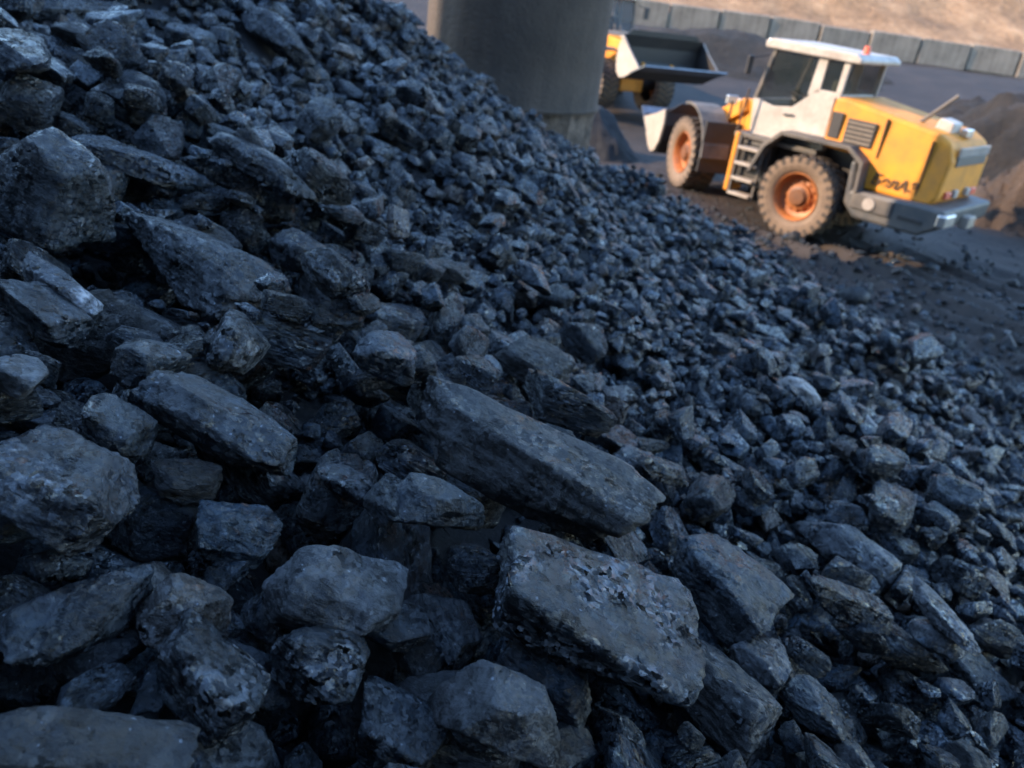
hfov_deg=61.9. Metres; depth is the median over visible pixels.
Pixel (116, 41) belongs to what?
coal lump
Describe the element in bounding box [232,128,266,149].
coal lump
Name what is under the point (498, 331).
coal lump
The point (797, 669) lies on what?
coal lump
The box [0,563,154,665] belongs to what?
coal lump
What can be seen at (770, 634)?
coal lump
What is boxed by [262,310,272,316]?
coal lump
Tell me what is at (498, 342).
coal lump
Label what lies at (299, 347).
coal lump
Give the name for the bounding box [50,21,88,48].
coal lump
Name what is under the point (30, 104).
coal lump
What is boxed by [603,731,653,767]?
coal lump
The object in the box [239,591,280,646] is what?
coal lump
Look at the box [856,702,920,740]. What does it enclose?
coal lump
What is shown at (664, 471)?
coal lump
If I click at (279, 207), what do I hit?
coal lump
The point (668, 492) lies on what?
coal lump
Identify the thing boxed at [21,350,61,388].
coal lump
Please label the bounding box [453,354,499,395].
coal lump
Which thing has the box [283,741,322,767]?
coal lump
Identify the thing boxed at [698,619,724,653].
coal lump
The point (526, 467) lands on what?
coal lump
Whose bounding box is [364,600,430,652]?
coal lump
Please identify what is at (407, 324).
coal lump
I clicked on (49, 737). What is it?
coal lump
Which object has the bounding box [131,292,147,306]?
coal lump
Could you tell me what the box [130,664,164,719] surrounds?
coal lump
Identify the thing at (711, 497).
coal lump
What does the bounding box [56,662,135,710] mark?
coal lump
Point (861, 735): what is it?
coal lump
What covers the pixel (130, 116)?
coal lump
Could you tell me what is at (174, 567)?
coal lump
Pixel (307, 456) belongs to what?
coal lump
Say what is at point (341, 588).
coal lump
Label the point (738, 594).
coal lump
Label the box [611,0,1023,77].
block wall
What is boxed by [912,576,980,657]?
coal lump
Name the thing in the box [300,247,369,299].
coal lump
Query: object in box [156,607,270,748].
coal lump
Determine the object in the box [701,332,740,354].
coal lump
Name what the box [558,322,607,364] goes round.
coal lump
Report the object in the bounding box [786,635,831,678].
coal lump
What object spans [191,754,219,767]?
coal lump
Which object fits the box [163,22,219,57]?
coal lump
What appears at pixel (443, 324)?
coal lump
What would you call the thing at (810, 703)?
coal lump
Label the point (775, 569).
coal lump
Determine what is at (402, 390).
coal lump
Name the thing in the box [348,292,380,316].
coal lump
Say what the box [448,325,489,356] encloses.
coal lump
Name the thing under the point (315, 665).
coal lump
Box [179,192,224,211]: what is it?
coal lump
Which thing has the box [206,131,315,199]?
coal lump
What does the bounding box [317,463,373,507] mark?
coal lump
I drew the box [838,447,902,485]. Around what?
coal lump
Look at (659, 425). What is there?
coal lump
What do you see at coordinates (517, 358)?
coal lump
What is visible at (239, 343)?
coal lump
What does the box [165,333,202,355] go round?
coal lump
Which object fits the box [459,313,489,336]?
coal lump
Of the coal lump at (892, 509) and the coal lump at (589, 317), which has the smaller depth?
the coal lump at (892, 509)
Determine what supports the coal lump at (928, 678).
on the coal pieces at (30, 685)
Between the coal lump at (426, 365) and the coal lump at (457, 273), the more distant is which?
the coal lump at (457, 273)
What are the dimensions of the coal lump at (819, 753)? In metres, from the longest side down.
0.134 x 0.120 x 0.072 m
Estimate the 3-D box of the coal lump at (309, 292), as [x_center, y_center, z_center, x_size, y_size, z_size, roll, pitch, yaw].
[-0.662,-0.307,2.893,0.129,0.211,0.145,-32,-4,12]
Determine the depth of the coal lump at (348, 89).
5.37 m
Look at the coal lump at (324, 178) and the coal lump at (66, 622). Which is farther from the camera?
the coal lump at (324, 178)
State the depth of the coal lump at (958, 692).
2.53 m
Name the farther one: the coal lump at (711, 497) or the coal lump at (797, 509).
the coal lump at (797, 509)
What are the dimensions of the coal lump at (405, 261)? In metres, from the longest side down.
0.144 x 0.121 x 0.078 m
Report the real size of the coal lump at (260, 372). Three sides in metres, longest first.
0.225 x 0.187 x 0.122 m
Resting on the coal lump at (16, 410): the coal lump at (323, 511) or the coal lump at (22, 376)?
the coal lump at (22, 376)
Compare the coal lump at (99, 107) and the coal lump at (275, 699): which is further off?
the coal lump at (99, 107)
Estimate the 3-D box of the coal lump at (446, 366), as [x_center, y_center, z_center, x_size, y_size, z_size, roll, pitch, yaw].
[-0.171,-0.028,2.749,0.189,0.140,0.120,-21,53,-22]
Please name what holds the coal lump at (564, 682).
on the coal lump at (578, 749)
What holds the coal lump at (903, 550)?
on the coal pieces at (30, 685)
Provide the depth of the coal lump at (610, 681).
1.97 m
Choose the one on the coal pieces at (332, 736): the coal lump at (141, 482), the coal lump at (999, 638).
the coal lump at (999, 638)
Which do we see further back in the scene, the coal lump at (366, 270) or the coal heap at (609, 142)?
the coal heap at (609, 142)
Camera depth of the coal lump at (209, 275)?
2.41 m
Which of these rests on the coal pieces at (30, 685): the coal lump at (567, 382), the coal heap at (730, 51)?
the coal lump at (567, 382)
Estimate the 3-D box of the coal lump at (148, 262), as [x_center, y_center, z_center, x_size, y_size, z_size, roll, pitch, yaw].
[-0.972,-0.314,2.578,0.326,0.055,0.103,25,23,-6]
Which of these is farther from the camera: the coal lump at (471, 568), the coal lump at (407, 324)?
the coal lump at (407, 324)
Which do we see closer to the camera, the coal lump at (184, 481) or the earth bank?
the coal lump at (184, 481)
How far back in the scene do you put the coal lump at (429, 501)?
1.77 m
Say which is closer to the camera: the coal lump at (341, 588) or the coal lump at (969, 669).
the coal lump at (341, 588)
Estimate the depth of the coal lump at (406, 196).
4.46 m
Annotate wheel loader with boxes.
[598,0,727,110]
[641,38,990,237]
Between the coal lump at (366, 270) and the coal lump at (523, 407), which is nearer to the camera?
the coal lump at (523, 407)
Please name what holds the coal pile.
on the ground
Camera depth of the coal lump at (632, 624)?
1.63 m
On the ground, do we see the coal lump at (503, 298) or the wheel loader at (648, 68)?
the wheel loader at (648, 68)
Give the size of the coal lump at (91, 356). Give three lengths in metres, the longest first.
0.293 x 0.213 x 0.210 m
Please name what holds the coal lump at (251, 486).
on the coal pieces at (30, 685)
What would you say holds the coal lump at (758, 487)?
on the coal pieces at (30, 685)
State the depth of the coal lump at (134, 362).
1.80 m
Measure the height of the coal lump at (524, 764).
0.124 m
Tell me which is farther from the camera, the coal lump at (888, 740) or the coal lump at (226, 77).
the coal lump at (226, 77)
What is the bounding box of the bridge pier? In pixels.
[426,0,613,150]
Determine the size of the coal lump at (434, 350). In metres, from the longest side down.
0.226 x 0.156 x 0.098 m
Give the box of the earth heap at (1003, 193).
[970,159,1023,237]
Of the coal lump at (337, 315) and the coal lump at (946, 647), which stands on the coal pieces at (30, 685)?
the coal lump at (337, 315)
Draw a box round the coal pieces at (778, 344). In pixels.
[0,0,1023,603]
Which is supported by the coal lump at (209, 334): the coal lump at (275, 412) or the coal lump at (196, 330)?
the coal lump at (196, 330)
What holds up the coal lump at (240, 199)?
on the coal lump at (242, 226)
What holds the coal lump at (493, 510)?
on the coal pieces at (30, 685)
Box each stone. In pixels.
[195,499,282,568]
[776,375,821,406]
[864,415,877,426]
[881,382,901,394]
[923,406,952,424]
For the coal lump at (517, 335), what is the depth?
3.53 m
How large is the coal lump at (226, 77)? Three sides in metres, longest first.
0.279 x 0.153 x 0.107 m
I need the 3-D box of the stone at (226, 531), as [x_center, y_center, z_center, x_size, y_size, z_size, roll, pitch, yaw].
[-0.536,0.289,1.644,0.166,0.101,0.124,22,26,-16]
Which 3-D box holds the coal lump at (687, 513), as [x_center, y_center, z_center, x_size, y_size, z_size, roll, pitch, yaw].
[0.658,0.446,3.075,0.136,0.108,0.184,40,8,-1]
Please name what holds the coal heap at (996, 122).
on the ground
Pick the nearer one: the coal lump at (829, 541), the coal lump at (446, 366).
the coal lump at (446, 366)
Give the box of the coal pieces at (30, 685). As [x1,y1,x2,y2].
[0,77,1023,767]
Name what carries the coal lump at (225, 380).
on the coal pieces at (30, 685)
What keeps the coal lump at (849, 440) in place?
on the coal pieces at (778, 344)
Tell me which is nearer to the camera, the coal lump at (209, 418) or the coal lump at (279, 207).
the coal lump at (209, 418)
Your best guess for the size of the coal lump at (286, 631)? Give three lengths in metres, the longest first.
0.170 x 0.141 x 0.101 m
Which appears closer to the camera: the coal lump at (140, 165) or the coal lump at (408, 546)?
the coal lump at (408, 546)
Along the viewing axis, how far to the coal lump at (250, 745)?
1.33 m
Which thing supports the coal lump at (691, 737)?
on the coal lump at (706, 757)
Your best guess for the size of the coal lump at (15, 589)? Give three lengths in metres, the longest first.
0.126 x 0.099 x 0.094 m
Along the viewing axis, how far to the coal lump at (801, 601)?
2.76 m
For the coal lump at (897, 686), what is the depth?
2.54 m
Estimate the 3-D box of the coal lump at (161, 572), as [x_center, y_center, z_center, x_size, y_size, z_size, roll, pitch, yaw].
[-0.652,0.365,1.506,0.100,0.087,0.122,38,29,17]
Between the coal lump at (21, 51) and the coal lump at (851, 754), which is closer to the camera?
the coal lump at (851, 754)
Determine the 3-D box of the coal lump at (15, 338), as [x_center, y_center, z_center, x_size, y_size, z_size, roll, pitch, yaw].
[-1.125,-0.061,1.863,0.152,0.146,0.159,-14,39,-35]
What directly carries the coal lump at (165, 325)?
on the coal lump at (260, 372)
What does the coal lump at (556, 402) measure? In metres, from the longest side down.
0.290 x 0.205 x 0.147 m
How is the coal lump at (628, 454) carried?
on the coal lump at (599, 447)
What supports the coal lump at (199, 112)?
on the coal lump at (210, 129)
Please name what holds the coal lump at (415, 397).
on the coal pieces at (30, 685)
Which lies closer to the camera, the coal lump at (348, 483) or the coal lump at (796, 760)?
the coal lump at (348, 483)
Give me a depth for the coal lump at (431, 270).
3.40 m
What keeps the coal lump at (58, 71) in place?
on the coal lump at (60, 84)
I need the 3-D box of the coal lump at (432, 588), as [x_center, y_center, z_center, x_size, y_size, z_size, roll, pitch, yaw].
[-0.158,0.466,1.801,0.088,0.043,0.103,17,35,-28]
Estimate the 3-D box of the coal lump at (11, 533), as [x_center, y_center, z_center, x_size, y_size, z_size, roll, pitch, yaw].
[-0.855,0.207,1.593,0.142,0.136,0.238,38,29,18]
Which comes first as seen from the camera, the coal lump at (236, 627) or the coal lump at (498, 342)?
the coal lump at (236, 627)
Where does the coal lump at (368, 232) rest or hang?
on the coal pieces at (30, 685)
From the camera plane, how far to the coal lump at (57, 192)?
2.24 m
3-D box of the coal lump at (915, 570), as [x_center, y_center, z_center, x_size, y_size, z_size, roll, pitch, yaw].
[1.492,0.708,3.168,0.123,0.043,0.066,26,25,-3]
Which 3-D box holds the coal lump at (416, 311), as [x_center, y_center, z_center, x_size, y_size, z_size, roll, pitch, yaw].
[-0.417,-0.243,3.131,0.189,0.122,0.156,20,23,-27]
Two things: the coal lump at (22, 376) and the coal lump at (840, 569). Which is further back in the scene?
the coal lump at (840, 569)
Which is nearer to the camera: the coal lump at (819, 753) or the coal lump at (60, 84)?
the coal lump at (819, 753)
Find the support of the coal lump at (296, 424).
on the coal pieces at (30, 685)
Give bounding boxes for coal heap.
[588,105,638,163]
[623,27,893,91]
[929,93,1023,113]
[934,92,1023,180]
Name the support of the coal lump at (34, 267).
on the coal lump at (91, 356)
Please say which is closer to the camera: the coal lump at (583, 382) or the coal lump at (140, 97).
the coal lump at (140, 97)
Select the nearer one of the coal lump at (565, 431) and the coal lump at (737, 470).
the coal lump at (565, 431)
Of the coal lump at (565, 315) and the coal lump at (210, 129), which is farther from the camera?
the coal lump at (565, 315)
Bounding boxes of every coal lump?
[0,28,50,72]
[0,72,64,134]
[0,127,115,251]
[0,279,93,349]
[0,314,38,355]
[0,354,48,398]
[0,386,84,434]
[0,390,42,424]
[0,423,140,556]
[0,517,35,544]
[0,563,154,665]
[0,574,50,611]
[0,706,200,767]
[1,238,72,280]
[10,56,68,88]
[21,251,103,316]
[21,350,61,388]
[28,289,160,389]
[33,57,75,82]
[35,0,123,23]
[35,386,61,407]
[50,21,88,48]
[51,626,146,681]
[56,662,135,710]
[70,134,209,194]
[75,19,149,77]
[80,221,146,254]
[81,392,157,467]
[82,46,123,78]
[82,90,114,126]
[95,69,167,125]
[101,163,130,201]
[105,486,197,560]
[107,325,163,349]
[109,337,193,388]
[111,290,143,306]
[111,357,246,433]
[122,83,164,112]
[123,211,291,320]
[127,370,297,475]
[130,114,184,159]
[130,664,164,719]
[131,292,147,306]
[135,303,197,356]
[135,572,233,649]
[137,476,152,488]
[141,255,163,276]
[146,561,184,572]
[147,562,171,593]
[150,458,222,504]
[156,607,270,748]
[158,60,194,92]
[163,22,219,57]
[164,311,205,333]
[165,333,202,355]
[166,324,210,346]
[174,215,242,249]
[177,719,280,767]
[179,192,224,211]
[185,94,215,126]
[191,557,255,611]
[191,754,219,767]
[194,445,228,484]
[196,355,274,391]
[198,324,218,356]
[199,62,241,94]
[199,182,218,191]
[200,123,234,149]
[200,449,305,512]
[203,566,231,590]
[205,308,270,373]
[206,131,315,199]
[218,205,263,247]
[222,189,255,208]
[229,608,244,638]
[229,638,294,715]
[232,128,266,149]
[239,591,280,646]
[241,5,315,68]
[247,183,295,223]
[254,316,332,371]
[255,584,262,593]
[259,401,292,434]
[260,289,303,318]
[261,544,407,636]
[262,99,280,103]
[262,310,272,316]
[263,625,369,705]
[268,227,325,272]
[269,295,313,323]
[280,628,290,633]
[281,404,302,438]
[283,147,350,205]
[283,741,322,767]
[293,96,342,141]
[293,448,377,541]
[294,444,320,466]
[297,474,309,503]
[298,273,330,308]
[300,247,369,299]
[301,197,314,204]
[310,299,363,332]
[312,401,360,438]
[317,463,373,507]
[323,204,365,224]
[326,216,346,229]
[333,78,363,101]
[338,508,432,599]
[341,431,383,464]
[343,218,387,246]
[348,178,356,197]
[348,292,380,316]
[352,330,416,386]
[352,340,437,391]
[352,398,420,447]
[353,263,373,287]
[356,675,449,767]
[361,319,387,337]
[363,473,401,527]
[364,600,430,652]
[366,302,424,342]
[374,117,428,149]
[376,439,447,481]
[380,389,406,402]
[382,249,424,272]
[386,172,416,209]
[387,303,427,341]
[387,472,484,526]
[391,385,411,394]
[392,638,442,675]
[397,670,519,767]
[406,369,453,419]
[406,592,483,670]
[408,258,445,283]
[417,340,445,361]
[419,375,665,543]
[419,582,453,597]
[426,295,464,347]
[427,659,560,767]
[433,258,470,284]
[436,352,490,387]
[442,543,499,594]
[446,473,505,530]
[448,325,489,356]
[448,582,495,626]
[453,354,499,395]
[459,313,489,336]
[487,286,514,323]
[488,331,514,352]
[488,395,534,418]
[489,328,508,337]
[492,525,705,706]
[494,335,575,382]
[495,639,591,728]
[507,330,528,339]
[511,398,533,414]
[519,761,533,767]
[522,368,616,437]
[531,405,545,423]
[533,721,598,767]
[536,283,575,308]
[536,305,569,321]
[545,423,575,437]
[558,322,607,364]
[564,378,571,386]
[569,309,595,323]
[570,371,596,394]
[585,436,607,449]
[585,441,608,452]
[591,671,623,684]
[594,424,638,451]
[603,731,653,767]
[612,445,653,480]
[636,436,669,453]
[638,454,688,487]
[642,561,660,574]
[648,409,674,443]
[648,505,687,556]
[649,477,675,508]
[664,746,723,767]
[671,532,793,648]
[676,639,781,767]
[677,721,705,752]
[679,496,705,524]
[687,474,735,521]
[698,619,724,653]
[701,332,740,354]
[701,450,746,488]
[722,749,746,767]
[728,637,792,697]
[741,467,774,503]
[749,555,785,581]
[758,630,776,638]
[768,543,818,580]
[772,707,857,750]
[778,720,804,753]
[779,674,846,741]
[781,657,815,690]
[782,456,819,489]
[782,748,808,767]
[784,574,813,613]
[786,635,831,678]
[789,490,805,517]
[792,521,901,595]
[803,732,849,767]
[808,575,893,635]
[821,556,873,591]
[829,614,890,655]
[832,739,875,767]
[834,435,857,446]
[837,698,849,714]
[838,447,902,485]
[851,714,866,745]
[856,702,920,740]
[860,443,905,476]
[868,479,916,535]
[873,704,908,748]
[876,621,948,674]
[877,665,943,721]
[880,533,919,563]
[900,564,928,579]
[905,478,926,492]
[905,615,1017,700]
[908,653,950,683]
[909,618,968,660]
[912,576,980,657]
[917,741,960,767]
[924,472,984,522]
[928,555,990,600]
[933,677,975,704]
[941,738,991,767]
[967,618,1023,658]
[970,710,1008,749]
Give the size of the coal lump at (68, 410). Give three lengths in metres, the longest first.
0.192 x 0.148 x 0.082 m
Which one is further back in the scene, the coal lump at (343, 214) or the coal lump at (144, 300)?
the coal lump at (343, 214)
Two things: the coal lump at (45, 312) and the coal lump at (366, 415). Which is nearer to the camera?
the coal lump at (45, 312)
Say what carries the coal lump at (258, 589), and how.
on the coal pile
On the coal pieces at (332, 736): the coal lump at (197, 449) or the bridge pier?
the coal lump at (197, 449)
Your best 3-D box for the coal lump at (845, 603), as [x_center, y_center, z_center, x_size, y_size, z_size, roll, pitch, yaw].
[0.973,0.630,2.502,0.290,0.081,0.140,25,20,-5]
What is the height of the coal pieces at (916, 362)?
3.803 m
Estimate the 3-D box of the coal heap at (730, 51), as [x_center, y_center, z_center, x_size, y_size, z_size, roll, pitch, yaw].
[8.995,-13.702,35.598,20.700,2.035,7.360,8,26,0]
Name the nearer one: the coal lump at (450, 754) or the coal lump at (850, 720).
the coal lump at (450, 754)
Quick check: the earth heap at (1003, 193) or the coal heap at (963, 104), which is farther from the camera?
the coal heap at (963, 104)
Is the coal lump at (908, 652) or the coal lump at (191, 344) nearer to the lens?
the coal lump at (191, 344)
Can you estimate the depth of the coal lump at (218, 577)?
1.58 m
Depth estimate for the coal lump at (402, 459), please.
2.06 m
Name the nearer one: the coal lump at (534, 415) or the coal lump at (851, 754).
the coal lump at (851, 754)
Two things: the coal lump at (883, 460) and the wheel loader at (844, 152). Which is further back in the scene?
the wheel loader at (844, 152)
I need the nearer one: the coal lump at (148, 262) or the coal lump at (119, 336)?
the coal lump at (119, 336)
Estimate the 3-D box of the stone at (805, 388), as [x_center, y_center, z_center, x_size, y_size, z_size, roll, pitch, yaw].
[1.511,0.041,4.479,0.138,0.103,0.237,9,33,-36]
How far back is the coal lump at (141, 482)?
1.81 m
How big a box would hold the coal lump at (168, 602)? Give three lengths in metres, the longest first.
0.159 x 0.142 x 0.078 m
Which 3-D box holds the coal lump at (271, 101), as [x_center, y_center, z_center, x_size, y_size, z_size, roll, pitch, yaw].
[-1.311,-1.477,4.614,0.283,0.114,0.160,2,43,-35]
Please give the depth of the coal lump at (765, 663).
2.11 m
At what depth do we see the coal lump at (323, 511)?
1.83 m
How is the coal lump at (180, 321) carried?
on the coal pieces at (30, 685)
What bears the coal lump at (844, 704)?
on the coal pile
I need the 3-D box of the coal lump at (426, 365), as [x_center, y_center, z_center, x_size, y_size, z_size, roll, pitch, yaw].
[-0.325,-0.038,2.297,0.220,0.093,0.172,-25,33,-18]
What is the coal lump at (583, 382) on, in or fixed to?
on the coal pieces at (30, 685)
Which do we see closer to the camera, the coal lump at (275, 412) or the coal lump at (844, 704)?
the coal lump at (275, 412)
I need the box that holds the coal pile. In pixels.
[0,0,1023,767]
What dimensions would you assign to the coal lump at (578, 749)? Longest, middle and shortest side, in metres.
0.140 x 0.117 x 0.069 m
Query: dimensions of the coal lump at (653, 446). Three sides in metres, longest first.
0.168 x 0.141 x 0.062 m
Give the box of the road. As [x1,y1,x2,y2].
[599,135,1023,397]
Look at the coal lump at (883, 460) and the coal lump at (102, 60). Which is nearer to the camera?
the coal lump at (102, 60)
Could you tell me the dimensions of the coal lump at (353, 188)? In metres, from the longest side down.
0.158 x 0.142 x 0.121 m
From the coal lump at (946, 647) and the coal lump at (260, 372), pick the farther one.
the coal lump at (946, 647)
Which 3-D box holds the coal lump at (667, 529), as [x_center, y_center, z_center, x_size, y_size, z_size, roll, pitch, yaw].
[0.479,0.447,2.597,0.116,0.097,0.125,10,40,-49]
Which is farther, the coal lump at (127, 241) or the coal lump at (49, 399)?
the coal lump at (127, 241)
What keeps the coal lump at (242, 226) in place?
on the coal pieces at (30, 685)
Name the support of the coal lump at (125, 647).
on the coal pieces at (30, 685)
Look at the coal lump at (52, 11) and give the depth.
4.43 m
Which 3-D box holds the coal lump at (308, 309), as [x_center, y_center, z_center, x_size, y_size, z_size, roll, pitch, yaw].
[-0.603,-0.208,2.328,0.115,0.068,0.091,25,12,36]
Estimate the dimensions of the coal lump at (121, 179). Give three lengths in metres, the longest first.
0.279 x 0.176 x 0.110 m
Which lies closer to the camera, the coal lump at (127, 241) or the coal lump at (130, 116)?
the coal lump at (127, 241)
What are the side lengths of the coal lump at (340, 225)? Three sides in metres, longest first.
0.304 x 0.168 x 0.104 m
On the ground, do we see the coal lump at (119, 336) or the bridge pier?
the bridge pier
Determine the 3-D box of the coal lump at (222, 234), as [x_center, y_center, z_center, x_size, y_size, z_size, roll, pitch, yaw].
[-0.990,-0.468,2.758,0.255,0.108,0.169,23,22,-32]
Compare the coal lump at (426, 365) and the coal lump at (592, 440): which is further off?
the coal lump at (592, 440)
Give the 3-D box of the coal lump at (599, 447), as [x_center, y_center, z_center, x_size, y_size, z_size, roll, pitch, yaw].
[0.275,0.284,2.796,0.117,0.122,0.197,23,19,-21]
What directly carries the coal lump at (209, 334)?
on the coal lump at (260, 372)
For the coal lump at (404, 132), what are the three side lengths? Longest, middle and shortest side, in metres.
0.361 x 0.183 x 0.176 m
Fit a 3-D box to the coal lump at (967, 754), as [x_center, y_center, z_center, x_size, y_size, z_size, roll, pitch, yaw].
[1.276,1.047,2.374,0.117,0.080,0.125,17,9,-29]
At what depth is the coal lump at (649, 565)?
2.33 m
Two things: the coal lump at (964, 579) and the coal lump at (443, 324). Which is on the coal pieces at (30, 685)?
the coal lump at (964, 579)
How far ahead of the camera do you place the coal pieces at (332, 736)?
2.05 m
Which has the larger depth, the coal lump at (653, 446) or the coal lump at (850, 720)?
the coal lump at (653, 446)
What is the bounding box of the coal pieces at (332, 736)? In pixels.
[0,0,1023,767]
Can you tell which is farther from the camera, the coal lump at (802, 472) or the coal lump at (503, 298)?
the coal lump at (503, 298)
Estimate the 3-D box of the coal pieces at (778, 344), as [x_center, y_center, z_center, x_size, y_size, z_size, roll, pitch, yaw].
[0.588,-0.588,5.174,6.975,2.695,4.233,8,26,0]
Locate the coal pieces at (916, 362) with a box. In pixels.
[298,0,1023,464]
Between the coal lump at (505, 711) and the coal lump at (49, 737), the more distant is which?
the coal lump at (505, 711)
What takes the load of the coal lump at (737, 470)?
on the coal pieces at (30, 685)
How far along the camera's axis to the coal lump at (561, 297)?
3.94 m
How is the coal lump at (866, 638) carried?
on the coal pieces at (30, 685)
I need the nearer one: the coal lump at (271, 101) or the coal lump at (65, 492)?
the coal lump at (65, 492)
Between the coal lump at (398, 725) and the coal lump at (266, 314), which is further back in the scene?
the coal lump at (266, 314)
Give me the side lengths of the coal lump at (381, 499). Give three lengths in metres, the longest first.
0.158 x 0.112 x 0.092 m
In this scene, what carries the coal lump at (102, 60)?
on the coal lump at (130, 116)
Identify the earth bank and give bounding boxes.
[619,0,1023,51]
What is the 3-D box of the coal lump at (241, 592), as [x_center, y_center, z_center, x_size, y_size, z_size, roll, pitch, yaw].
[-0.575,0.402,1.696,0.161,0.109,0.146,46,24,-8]
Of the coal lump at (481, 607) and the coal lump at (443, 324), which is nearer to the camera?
the coal lump at (481, 607)
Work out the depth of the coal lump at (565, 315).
4.20 m
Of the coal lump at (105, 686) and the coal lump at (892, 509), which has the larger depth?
the coal lump at (892, 509)
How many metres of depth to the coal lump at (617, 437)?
2.90 m
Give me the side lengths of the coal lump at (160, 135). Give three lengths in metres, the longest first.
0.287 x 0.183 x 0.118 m
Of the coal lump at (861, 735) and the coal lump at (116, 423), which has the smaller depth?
the coal lump at (116, 423)
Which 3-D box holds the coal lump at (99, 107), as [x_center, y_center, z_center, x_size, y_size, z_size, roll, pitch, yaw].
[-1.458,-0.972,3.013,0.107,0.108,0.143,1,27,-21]
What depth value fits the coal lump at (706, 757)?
1.78 m
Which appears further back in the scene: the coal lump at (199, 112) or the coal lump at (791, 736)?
the coal lump at (199, 112)
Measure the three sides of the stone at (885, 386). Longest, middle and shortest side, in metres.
0.187 x 0.107 x 0.087 m
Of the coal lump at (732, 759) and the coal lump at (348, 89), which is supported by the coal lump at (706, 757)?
the coal lump at (732, 759)
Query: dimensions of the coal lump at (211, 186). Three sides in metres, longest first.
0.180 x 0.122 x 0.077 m
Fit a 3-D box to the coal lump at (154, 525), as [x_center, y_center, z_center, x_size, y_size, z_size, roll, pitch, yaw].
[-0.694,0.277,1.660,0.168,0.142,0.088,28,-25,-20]
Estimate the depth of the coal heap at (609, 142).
21.43 m
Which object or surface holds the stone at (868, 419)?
on the coal pieces at (778, 344)
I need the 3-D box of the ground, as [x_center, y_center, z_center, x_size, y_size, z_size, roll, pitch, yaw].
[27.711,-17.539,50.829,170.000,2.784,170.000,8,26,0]
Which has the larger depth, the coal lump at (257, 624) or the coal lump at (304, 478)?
the coal lump at (304, 478)
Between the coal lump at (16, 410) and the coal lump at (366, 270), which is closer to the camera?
the coal lump at (16, 410)
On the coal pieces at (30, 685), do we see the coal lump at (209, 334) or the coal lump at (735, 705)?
the coal lump at (735, 705)
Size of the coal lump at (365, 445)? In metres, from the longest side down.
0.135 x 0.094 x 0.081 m
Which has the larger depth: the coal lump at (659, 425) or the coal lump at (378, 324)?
the coal lump at (659, 425)
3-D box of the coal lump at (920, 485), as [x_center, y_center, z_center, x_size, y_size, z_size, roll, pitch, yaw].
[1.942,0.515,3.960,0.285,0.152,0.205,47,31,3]
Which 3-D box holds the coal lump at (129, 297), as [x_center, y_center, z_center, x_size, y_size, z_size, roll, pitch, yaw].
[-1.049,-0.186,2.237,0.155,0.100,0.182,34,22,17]
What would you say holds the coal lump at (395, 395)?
on the coal pieces at (30, 685)
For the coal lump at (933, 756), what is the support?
on the coal pieces at (332, 736)
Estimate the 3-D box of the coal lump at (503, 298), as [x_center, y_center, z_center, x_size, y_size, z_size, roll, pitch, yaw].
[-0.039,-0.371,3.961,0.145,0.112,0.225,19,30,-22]
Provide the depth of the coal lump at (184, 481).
1.65 m
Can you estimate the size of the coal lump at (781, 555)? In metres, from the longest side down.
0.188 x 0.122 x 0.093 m
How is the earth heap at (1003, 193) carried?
on the ground
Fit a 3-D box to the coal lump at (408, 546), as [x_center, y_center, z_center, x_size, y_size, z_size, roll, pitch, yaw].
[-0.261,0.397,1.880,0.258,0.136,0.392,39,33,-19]
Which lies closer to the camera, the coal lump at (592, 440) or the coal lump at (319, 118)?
the coal lump at (592, 440)
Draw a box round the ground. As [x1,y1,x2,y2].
[383,0,1023,138]
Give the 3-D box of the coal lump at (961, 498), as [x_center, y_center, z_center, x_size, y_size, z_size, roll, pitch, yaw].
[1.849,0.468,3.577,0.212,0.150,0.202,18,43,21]
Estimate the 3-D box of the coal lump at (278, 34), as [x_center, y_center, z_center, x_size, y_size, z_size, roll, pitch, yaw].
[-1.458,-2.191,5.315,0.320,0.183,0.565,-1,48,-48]
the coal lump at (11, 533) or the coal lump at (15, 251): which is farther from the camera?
the coal lump at (15, 251)
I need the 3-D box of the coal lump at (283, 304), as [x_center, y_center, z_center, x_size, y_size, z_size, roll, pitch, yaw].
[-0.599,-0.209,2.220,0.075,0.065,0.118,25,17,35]
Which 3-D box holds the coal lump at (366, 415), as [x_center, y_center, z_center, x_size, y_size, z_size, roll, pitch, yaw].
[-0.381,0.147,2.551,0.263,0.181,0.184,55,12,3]
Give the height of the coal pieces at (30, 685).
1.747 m
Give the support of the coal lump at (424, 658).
on the coal pieces at (30, 685)
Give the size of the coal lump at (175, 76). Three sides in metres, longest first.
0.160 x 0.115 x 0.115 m
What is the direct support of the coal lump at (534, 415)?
on the coal pieces at (332, 736)
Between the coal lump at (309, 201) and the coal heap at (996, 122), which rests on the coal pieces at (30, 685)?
the coal lump at (309, 201)
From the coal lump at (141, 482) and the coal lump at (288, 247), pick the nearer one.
the coal lump at (141, 482)
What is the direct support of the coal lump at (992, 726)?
on the coal pieces at (30, 685)
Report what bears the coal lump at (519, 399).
on the coal lump at (534, 415)
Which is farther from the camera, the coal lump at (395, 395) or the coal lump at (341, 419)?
the coal lump at (395, 395)
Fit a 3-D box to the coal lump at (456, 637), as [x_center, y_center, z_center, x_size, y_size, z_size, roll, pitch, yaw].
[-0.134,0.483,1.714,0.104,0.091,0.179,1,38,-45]

